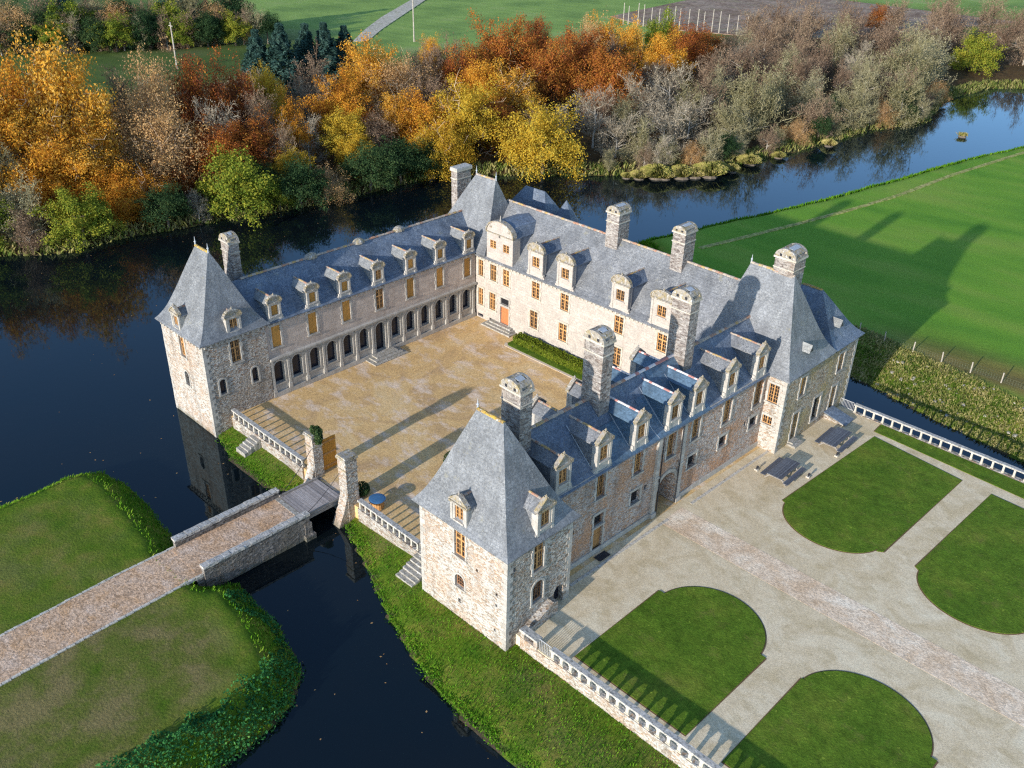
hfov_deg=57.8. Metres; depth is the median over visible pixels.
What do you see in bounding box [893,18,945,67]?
willow
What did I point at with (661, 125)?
bare tree
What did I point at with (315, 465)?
gate pillar
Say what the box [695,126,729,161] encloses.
willow
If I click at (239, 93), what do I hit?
rust beech
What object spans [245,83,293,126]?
golden beech
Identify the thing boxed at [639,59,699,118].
bare tree
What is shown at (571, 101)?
alder
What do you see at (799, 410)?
door
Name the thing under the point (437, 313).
window
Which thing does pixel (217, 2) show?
laurel shrub
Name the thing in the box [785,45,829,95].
alder
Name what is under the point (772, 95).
willow
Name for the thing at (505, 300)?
window
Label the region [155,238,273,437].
corner tower
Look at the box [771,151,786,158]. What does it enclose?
sedge tussock
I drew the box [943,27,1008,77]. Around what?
green tree
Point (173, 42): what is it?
utility pole
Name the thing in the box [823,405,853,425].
cellar hatch
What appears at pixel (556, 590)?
window
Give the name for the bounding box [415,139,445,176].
laurel shrub
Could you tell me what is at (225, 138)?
rust beech
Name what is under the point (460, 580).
window
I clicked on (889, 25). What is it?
alder
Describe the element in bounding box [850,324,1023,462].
rough bank grass
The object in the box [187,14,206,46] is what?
willow
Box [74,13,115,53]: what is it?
laurel shrub
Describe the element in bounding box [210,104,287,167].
rust beech
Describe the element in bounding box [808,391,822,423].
window
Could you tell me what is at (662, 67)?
alder
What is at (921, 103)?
willow
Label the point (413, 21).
utility pole
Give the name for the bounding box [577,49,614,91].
rust beech
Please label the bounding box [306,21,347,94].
spruce
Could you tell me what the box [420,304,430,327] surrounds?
window
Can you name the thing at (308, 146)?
bare tree
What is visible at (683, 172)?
sedge tussock
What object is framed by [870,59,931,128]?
willow
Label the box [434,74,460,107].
alder
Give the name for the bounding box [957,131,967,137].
islet
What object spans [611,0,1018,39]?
ploughed field
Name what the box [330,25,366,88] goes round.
spruce
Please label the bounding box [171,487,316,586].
stone bridge
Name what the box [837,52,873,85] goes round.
bare tree
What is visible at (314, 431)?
ivy clump
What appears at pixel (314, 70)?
alder
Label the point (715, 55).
willow
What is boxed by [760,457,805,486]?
picnic table
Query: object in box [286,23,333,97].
spruce
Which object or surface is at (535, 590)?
window
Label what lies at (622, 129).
bare tree
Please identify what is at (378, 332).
door
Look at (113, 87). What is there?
alder
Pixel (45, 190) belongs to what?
golden beech
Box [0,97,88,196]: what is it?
golden beech
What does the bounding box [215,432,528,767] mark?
bank weeds
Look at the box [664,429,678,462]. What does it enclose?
window
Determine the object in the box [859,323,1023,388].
wire fence
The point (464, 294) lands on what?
window
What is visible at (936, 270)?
ground
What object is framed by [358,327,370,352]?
window
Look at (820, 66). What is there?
alder
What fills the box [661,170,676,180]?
sedge tussock
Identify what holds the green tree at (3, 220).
on the ground at (936, 270)
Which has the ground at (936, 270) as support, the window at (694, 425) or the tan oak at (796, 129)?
the tan oak at (796, 129)
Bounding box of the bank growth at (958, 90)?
[0,78,1023,256]
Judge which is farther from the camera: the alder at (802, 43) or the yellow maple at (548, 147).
the alder at (802, 43)
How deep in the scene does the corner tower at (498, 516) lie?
64.41 m
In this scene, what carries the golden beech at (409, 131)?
on the ground at (936, 270)
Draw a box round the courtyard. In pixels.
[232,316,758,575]
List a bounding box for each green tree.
[0,21,13,53]
[0,195,27,251]
[27,182,131,252]
[29,12,76,52]
[40,0,100,33]
[85,11,136,51]
[145,0,189,32]
[159,6,198,48]
[191,140,278,230]
[217,9,253,45]
[264,177,298,209]
[643,6,682,51]
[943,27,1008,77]
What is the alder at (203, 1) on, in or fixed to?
on the ground at (936, 270)
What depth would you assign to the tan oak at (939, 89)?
215.44 m
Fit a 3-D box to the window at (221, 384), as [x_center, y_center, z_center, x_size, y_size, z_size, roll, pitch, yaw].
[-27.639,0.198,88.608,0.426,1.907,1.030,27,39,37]
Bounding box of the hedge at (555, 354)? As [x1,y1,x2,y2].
[513,332,582,374]
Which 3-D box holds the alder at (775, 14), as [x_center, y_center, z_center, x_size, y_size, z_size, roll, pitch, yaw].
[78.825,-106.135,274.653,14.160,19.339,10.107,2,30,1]
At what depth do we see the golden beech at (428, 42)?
194.69 m
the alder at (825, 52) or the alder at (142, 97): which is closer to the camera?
the alder at (142, 97)
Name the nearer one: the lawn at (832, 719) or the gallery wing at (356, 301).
the lawn at (832, 719)
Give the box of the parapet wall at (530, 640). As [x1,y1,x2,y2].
[519,625,542,659]
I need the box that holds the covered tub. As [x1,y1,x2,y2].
[368,493,385,509]
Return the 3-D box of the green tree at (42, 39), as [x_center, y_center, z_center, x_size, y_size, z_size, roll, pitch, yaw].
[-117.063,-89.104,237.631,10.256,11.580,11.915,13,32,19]
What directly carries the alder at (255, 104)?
on the ground at (936, 270)
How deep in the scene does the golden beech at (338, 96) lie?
165.43 m
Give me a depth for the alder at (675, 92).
196.02 m
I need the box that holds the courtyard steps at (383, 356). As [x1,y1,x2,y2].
[366,347,408,366]
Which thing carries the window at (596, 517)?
in the gate wing at (611, 449)
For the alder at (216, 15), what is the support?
on the ground at (936, 270)
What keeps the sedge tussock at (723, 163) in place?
on the ground at (936, 270)
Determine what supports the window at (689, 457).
in the gate wing at (611, 449)
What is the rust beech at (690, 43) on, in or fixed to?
on the ground at (936, 270)
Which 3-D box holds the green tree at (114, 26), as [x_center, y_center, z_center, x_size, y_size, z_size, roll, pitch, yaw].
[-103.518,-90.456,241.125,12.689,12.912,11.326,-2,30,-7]
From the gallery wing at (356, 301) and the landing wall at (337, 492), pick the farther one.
the gallery wing at (356, 301)
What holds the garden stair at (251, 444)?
on the ground at (936, 270)
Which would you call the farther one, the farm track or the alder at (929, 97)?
the farm track
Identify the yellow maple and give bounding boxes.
[247,58,286,119]
[267,141,315,186]
[314,102,378,167]
[334,130,374,180]
[404,106,480,182]
[417,67,509,157]
[485,93,587,183]
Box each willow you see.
[0,5,11,50]
[0,18,24,54]
[0,135,38,204]
[0,164,58,244]
[52,10,82,54]
[74,0,109,22]
[130,13,159,50]
[167,0,207,29]
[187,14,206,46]
[236,2,265,40]
[600,147,616,171]
[602,88,644,136]
[613,113,660,169]
[651,135,680,165]
[667,77,707,131]
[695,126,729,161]
[697,43,732,76]
[703,64,741,115]
[708,90,758,148]
[719,58,801,141]
[724,29,758,66]
[730,132,748,156]
[753,75,788,119]
[754,52,808,115]
[770,123,787,146]
[774,41,806,85]
[785,65,832,114]
[810,11,862,69]
[825,102,850,137]
[829,78,879,133]
[842,52,894,107]
[844,48,881,96]
[861,99,882,124]
[862,24,941,97]
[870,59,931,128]
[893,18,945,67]
[903,34,956,90]
[908,48,941,96]
[914,93,934,120]
[926,84,945,109]
[927,43,956,82]
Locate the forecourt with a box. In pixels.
[516,406,1023,767]
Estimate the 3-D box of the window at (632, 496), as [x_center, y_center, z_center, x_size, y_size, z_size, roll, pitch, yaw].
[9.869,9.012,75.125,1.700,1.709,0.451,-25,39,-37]
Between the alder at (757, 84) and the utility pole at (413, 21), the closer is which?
the alder at (757, 84)
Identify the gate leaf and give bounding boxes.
[322,434,336,470]
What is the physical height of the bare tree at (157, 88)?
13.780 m
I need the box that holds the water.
[0,88,1023,767]
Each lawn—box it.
[574,586,766,736]
[721,670,937,767]
[782,436,962,553]
[874,424,1023,498]
[915,494,1023,634]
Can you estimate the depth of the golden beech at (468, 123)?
171.08 m
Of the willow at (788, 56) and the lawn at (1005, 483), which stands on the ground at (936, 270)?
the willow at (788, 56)
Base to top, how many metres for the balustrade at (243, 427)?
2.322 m
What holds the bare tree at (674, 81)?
on the ground at (936, 270)
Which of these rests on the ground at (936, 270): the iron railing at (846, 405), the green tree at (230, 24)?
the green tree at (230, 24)
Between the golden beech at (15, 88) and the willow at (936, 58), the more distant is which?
the willow at (936, 58)
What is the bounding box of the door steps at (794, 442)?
[786,437,802,448]
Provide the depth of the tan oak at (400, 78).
177.78 m
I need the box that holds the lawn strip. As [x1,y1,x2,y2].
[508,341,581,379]
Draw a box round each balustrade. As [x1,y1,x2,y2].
[231,408,305,479]
[357,498,420,555]
[549,646,721,767]
[853,403,1023,482]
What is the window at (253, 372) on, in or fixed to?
in the corner tower at (211, 320)
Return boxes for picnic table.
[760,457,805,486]
[814,427,857,453]
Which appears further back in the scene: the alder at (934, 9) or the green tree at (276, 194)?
the alder at (934, 9)
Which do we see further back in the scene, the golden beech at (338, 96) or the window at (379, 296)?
the golden beech at (338, 96)
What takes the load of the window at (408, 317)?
in the gallery wing at (356, 301)
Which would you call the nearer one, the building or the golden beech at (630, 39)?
the building
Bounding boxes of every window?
[176,333,187,359]
[184,369,191,387]
[218,378,229,396]
[227,336,244,365]
[250,365,260,384]
[273,359,287,385]
[290,352,304,378]
[308,346,322,371]
[325,339,338,365]
[342,333,354,358]
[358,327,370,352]
[374,285,385,311]
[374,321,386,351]
[390,315,401,339]
[405,309,416,333]
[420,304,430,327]
[434,298,444,321]
[448,293,457,316]
[452,528,467,564]
[453,572,465,593]
[461,288,471,310]
[477,257,484,277]
[477,284,484,306]
[488,261,497,283]
[488,289,496,312]
[499,295,510,308]
[501,266,510,288]
[528,307,538,331]
[530,278,541,301]
[530,577,544,607]
[531,540,546,576]
[554,587,557,598]
[556,320,568,344]
[558,290,570,313]
[591,507,605,530]
[593,472,608,503]
[612,312,625,337]
[613,344,622,368]
[628,484,642,508]
[631,450,645,478]
[653,329,667,355]
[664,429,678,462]
[684,449,698,471]
[689,415,702,444]
[716,430,729,451]
[720,396,734,427]
[746,411,759,431]
[751,377,766,410]
[760,411,774,427]
[764,379,782,406]
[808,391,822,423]
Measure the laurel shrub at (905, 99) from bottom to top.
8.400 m
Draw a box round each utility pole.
[168,22,177,68]
[412,0,414,41]
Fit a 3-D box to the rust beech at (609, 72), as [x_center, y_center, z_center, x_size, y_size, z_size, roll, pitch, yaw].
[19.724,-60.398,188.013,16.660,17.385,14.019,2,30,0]
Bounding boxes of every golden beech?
[0,21,132,192]
[0,49,54,188]
[0,67,19,152]
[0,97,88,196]
[0,125,40,194]
[9,171,78,225]
[15,102,130,196]
[61,152,148,225]
[88,102,131,142]
[95,168,153,224]
[121,163,180,219]
[182,108,242,157]
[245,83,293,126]
[267,91,316,160]
[300,62,373,143]
[336,31,403,114]
[365,86,424,140]
[391,84,465,148]
[417,31,446,81]
[430,90,489,147]
[445,50,513,118]
[475,48,547,122]
[582,9,624,56]
[613,10,652,77]
[637,25,696,97]
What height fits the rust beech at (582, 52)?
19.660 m
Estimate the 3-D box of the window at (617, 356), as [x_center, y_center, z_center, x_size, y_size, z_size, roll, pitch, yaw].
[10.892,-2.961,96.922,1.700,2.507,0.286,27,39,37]
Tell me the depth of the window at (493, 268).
106.22 m
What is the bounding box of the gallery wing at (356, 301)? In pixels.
[218,209,476,397]
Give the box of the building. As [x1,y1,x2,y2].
[475,199,740,372]
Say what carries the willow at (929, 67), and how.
on the ground at (936, 270)
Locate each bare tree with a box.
[138,74,180,113]
[184,187,211,222]
[191,96,243,181]
[286,71,336,143]
[291,113,329,167]
[542,104,570,137]
[569,83,615,147]
[587,110,641,160]
[613,69,674,135]
[632,101,693,151]
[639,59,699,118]
[641,134,674,165]
[659,70,687,99]
[664,92,715,141]
[715,57,737,86]
[721,46,741,70]
[732,43,761,76]
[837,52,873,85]
[839,35,879,73]
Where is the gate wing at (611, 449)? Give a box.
[499,285,770,569]
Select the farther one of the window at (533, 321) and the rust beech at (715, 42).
the rust beech at (715, 42)
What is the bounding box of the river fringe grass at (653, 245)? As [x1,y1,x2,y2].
[636,145,1023,249]
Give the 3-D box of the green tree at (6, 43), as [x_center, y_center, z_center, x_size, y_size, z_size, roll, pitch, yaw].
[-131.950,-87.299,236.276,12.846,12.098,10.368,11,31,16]
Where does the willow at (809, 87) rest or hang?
on the ground at (936, 270)
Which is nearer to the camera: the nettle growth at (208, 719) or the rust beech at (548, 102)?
the nettle growth at (208, 719)
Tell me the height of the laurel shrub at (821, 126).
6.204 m
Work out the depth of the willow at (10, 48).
235.90 m
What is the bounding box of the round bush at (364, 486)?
[358,481,369,496]
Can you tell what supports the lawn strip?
on the courtyard
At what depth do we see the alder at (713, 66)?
202.01 m
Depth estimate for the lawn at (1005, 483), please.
86.01 m
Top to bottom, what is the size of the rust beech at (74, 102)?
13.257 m
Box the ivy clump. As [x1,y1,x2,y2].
[309,425,322,444]
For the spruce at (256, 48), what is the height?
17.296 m
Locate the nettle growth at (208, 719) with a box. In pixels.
[95,589,305,767]
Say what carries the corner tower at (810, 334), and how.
on the ground at (936, 270)
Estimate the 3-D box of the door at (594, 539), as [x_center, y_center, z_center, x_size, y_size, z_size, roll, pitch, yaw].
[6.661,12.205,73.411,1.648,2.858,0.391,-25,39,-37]
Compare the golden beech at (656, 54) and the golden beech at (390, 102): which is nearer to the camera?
the golden beech at (390, 102)
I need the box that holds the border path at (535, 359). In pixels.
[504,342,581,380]
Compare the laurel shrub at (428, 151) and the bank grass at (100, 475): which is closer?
the bank grass at (100, 475)
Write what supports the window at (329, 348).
in the gallery wing at (356, 301)
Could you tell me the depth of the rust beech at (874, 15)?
291.25 m
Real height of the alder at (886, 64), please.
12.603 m
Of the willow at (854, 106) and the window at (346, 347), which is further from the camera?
the willow at (854, 106)
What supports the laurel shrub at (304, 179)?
on the ground at (936, 270)
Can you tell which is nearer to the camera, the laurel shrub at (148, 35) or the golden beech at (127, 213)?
the golden beech at (127, 213)
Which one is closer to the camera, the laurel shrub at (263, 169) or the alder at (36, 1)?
the laurel shrub at (263, 169)
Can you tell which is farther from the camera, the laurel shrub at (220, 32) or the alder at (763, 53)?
the laurel shrub at (220, 32)
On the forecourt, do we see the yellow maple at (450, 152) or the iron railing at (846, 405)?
the iron railing at (846, 405)
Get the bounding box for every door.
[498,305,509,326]
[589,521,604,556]
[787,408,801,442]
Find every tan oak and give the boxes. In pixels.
[0,0,44,55]
[88,0,137,49]
[101,88,227,196]
[106,28,201,170]
[194,0,225,44]
[302,160,356,207]
[358,44,449,130]
[567,10,613,50]
[673,138,708,165]
[780,115,815,147]
[864,97,899,129]
[924,79,951,108]
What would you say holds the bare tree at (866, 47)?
on the ground at (936, 270)
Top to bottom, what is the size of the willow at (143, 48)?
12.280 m
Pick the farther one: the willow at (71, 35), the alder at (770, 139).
the willow at (71, 35)
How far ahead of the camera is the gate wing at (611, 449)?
74.73 m
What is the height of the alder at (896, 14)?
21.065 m
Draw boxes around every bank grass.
[0,470,303,767]
[219,430,681,767]
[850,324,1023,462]
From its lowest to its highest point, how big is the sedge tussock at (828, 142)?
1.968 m
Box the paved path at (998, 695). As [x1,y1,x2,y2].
[664,507,1023,726]
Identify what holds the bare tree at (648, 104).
on the ground at (936, 270)
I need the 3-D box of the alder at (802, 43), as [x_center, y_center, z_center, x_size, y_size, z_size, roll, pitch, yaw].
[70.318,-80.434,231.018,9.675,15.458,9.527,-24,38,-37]
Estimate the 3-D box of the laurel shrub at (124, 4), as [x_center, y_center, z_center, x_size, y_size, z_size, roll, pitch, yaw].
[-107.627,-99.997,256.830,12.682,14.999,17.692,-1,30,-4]
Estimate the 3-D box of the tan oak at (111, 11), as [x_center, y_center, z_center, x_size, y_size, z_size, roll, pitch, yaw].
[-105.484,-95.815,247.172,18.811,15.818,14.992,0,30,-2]
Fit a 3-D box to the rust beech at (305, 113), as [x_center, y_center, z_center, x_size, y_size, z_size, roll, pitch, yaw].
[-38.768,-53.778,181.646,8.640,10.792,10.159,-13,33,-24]
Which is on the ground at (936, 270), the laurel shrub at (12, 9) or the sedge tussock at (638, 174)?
the laurel shrub at (12, 9)
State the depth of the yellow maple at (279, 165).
150.19 m
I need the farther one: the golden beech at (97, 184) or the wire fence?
the golden beech at (97, 184)
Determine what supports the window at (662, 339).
in the building
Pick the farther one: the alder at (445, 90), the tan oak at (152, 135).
the alder at (445, 90)
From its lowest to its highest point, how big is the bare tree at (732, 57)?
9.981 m
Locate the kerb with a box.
[569,451,768,586]
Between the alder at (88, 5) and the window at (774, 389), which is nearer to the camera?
the window at (774, 389)
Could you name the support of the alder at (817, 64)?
on the ground at (936, 270)
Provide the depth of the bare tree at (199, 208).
139.34 m
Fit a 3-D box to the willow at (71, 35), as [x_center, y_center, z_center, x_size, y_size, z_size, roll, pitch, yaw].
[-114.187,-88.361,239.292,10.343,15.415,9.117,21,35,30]
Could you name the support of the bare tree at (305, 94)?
on the ground at (936, 270)
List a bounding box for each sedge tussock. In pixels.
[621,171,630,179]
[630,169,647,179]
[640,163,672,180]
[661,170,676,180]
[670,164,693,179]
[688,165,704,178]
[692,160,728,178]
[713,160,726,165]
[727,163,740,172]
[736,153,762,165]
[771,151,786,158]
[821,138,837,146]
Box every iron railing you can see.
[539,639,551,656]
[839,398,854,410]
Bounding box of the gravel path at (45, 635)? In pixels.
[0,547,200,682]
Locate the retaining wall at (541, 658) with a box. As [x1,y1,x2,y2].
[536,651,548,668]
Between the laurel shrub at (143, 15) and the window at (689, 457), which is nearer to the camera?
the window at (689, 457)
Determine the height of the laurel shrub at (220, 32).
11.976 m
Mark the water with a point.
(84, 368)
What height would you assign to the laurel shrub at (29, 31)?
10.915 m
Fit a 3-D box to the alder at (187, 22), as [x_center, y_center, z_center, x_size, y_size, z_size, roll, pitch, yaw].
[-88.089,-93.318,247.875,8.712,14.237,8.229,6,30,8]
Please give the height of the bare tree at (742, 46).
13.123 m
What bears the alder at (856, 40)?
on the ground at (936, 270)
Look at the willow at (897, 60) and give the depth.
214.21 m
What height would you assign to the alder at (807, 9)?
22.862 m
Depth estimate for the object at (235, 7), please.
255.79 m
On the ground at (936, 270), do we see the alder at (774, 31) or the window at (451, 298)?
the alder at (774, 31)
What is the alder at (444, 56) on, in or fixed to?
on the ground at (936, 270)
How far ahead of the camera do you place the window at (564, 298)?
99.66 m
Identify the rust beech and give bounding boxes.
[64,90,94,124]
[143,149,199,192]
[160,44,245,157]
[179,110,252,180]
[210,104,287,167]
[218,48,270,143]
[292,88,328,126]
[362,104,393,146]
[436,37,489,102]
[462,7,544,81]
[471,95,524,153]
[514,73,552,112]
[517,12,555,65]
[525,31,584,112]
[552,20,609,104]
[569,38,652,121]
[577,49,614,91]
[653,11,716,82]
[686,26,728,69]
[863,3,892,30]
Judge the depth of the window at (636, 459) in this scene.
73.65 m
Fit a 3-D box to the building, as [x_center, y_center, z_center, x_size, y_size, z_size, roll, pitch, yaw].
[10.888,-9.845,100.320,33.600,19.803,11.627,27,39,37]
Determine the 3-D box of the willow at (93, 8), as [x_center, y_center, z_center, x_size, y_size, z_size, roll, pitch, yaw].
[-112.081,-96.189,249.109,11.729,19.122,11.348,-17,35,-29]
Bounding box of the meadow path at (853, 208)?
[698,151,1023,248]
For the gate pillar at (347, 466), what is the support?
on the ground at (936, 270)
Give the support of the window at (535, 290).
in the building
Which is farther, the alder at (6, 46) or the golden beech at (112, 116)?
the alder at (6, 46)
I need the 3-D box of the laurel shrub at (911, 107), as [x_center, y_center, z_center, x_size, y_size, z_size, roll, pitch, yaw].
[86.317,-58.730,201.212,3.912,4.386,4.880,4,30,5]
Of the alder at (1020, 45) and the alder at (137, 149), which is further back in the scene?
the alder at (1020, 45)
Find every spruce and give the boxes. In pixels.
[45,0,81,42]
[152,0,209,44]
[236,29,288,94]
[261,22,311,101]
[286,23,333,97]
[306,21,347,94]
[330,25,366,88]
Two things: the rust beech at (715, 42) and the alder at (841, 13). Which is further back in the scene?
the alder at (841, 13)
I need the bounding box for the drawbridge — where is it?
[279,450,339,518]
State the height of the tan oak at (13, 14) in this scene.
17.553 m
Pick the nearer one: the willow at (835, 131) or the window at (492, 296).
the window at (492, 296)
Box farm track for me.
[353,0,424,41]
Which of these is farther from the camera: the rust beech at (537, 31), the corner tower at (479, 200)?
the rust beech at (537, 31)
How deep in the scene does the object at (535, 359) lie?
101.34 m
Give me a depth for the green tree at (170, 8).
250.04 m
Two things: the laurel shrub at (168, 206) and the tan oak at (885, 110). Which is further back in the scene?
the tan oak at (885, 110)
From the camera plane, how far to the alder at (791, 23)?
256.69 m
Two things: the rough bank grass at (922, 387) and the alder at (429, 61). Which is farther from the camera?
the alder at (429, 61)
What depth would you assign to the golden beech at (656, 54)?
203.63 m
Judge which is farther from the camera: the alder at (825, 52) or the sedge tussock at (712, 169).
the alder at (825, 52)
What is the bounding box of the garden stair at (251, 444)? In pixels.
[236,435,261,457]
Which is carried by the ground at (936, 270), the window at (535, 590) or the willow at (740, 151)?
the willow at (740, 151)
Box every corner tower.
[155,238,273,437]
[411,400,581,651]
[449,163,577,311]
[703,243,864,453]
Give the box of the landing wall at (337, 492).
[317,477,339,508]
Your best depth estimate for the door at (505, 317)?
107.52 m
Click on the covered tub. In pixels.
(378, 499)
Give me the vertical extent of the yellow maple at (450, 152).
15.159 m
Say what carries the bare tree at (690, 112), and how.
on the ground at (936, 270)
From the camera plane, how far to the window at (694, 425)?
78.34 m
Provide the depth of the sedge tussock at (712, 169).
164.34 m
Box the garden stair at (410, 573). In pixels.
[396,553,421,586]
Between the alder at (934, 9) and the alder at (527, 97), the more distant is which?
the alder at (934, 9)
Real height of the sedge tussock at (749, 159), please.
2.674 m
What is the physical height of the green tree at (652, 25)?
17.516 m
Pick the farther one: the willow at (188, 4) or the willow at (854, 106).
the willow at (188, 4)
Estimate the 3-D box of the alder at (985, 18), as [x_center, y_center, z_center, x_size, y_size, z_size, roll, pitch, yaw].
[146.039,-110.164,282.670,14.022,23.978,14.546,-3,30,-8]
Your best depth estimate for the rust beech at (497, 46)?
193.96 m
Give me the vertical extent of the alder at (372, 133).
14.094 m
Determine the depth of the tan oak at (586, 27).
214.68 m
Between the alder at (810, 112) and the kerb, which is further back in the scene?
the alder at (810, 112)
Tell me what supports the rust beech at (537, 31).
on the ground at (936, 270)
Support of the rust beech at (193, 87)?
on the ground at (936, 270)
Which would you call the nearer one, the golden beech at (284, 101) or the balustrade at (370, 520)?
the balustrade at (370, 520)
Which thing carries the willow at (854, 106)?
on the ground at (936, 270)
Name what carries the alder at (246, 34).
on the ground at (936, 270)
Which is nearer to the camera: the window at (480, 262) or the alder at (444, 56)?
the window at (480, 262)
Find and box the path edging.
[0,546,203,686]
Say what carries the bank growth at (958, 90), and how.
on the ground at (936, 270)
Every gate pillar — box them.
[303,429,324,482]
[332,449,359,528]
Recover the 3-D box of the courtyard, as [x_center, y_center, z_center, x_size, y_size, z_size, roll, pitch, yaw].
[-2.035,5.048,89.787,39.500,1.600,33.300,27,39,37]
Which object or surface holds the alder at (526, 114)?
on the ground at (936, 270)
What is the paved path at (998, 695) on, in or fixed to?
on the forecourt
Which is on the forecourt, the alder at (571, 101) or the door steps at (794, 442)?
the door steps at (794, 442)
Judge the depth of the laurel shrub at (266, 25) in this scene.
253.36 m
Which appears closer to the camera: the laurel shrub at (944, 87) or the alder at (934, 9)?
the laurel shrub at (944, 87)
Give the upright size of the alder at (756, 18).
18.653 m
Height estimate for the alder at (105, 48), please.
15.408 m
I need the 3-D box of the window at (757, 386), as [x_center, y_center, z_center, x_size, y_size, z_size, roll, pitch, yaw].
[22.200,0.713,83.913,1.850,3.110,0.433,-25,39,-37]
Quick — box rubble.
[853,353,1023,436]
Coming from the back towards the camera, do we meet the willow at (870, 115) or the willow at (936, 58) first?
the willow at (936, 58)
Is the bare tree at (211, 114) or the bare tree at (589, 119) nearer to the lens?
the bare tree at (211, 114)
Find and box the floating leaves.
[0,182,430,739]
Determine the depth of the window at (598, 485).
70.98 m
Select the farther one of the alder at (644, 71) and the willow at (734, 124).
the alder at (644, 71)
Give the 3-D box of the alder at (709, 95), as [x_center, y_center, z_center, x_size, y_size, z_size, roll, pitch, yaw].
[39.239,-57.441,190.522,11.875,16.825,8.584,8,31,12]
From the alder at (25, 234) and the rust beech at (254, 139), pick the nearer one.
the alder at (25, 234)
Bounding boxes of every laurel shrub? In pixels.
[0,0,31,27]
[0,16,38,52]
[12,20,42,52]
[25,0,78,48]
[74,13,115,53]
[74,15,115,52]
[99,0,140,19]
[122,4,165,45]
[127,10,168,51]
[129,180,196,228]
[135,14,163,48]
[189,10,225,46]
[195,8,226,45]
[201,0,232,13]
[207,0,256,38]
[243,156,275,191]
[251,9,285,43]
[270,153,332,212]
[337,139,405,190]
[369,135,433,183]
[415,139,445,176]
[706,131,743,160]
[808,113,835,137]
[817,92,847,120]
[885,86,923,110]
[903,103,918,118]
[929,80,952,93]
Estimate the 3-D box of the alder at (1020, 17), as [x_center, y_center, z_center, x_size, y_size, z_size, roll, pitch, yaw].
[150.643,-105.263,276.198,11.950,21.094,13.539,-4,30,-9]
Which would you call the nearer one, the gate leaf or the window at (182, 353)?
the gate leaf
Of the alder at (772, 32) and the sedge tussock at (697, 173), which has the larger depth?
the alder at (772, 32)
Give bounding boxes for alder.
[0,16,15,55]
[5,203,50,255]
[24,0,60,43]
[33,22,52,51]
[46,11,80,53]
[76,0,106,20]
[87,10,126,51]
[96,63,143,169]
[106,12,130,50]
[115,129,156,161]
[127,76,157,126]
[129,0,159,13]
[148,6,182,51]
[171,6,198,48]
[186,0,210,12]
[213,10,232,43]
[231,4,256,44]
[234,66,277,166]
[260,117,297,171]
[284,84,305,123]
[289,43,336,131]
[360,96,401,153]
[398,35,444,97]
[401,68,443,115]
[432,29,464,92]
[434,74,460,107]
[509,79,540,119]
[511,91,547,142]
[562,77,588,117]
[564,69,602,111]
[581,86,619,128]
[607,30,629,62]
[617,73,648,111]
[624,62,647,100]
[632,139,657,168]
[641,54,671,107]
[658,73,693,114]
[682,63,732,126]
[692,36,743,103]
[696,53,723,96]
[725,2,769,52]
[726,25,765,88]
[739,63,778,105]
[740,30,776,75]
[744,10,789,66]
[755,0,797,40]
[756,123,784,155]
[757,38,790,80]
[760,48,796,89]
[764,20,785,51]
[767,18,791,59]
[769,0,826,50]
[773,30,815,77]
[775,11,827,67]
[783,19,818,55]
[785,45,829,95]
[787,0,839,40]
[788,86,848,138]
[793,25,845,82]
[794,56,827,89]
[802,54,830,77]
[821,0,869,52]
[824,0,878,38]
[829,58,856,100]
[834,14,879,65]
[854,13,907,63]
[865,21,914,62]
[869,0,911,38]
[870,46,903,81]
[870,58,900,103]
[891,60,926,96]
[901,4,963,52]
[921,0,968,33]
[923,91,936,108]
[932,0,982,49]
[965,0,1016,39]
[984,10,1023,56]
[999,9,1023,46]
[1003,27,1023,65]
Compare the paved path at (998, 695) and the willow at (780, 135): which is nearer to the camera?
the paved path at (998, 695)
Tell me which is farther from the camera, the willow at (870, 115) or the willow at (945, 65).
the willow at (945, 65)
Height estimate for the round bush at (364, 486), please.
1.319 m
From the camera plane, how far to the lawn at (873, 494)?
80.83 m
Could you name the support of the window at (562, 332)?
in the building
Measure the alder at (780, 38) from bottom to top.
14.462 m
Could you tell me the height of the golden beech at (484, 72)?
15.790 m
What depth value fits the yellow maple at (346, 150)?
157.49 m
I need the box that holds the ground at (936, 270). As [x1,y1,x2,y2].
[0,0,1023,767]
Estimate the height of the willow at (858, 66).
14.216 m
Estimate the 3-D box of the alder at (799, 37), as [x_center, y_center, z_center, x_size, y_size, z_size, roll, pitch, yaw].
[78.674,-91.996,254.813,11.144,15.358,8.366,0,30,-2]
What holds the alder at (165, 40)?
on the ground at (936, 270)
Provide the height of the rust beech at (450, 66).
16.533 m
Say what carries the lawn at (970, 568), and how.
on the forecourt
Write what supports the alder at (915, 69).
on the ground at (936, 270)
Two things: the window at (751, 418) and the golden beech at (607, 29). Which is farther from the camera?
the golden beech at (607, 29)
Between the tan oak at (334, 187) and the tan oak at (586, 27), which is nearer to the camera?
the tan oak at (334, 187)
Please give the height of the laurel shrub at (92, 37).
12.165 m
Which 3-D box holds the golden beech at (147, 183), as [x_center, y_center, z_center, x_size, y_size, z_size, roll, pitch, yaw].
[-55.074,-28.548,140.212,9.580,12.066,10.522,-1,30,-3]

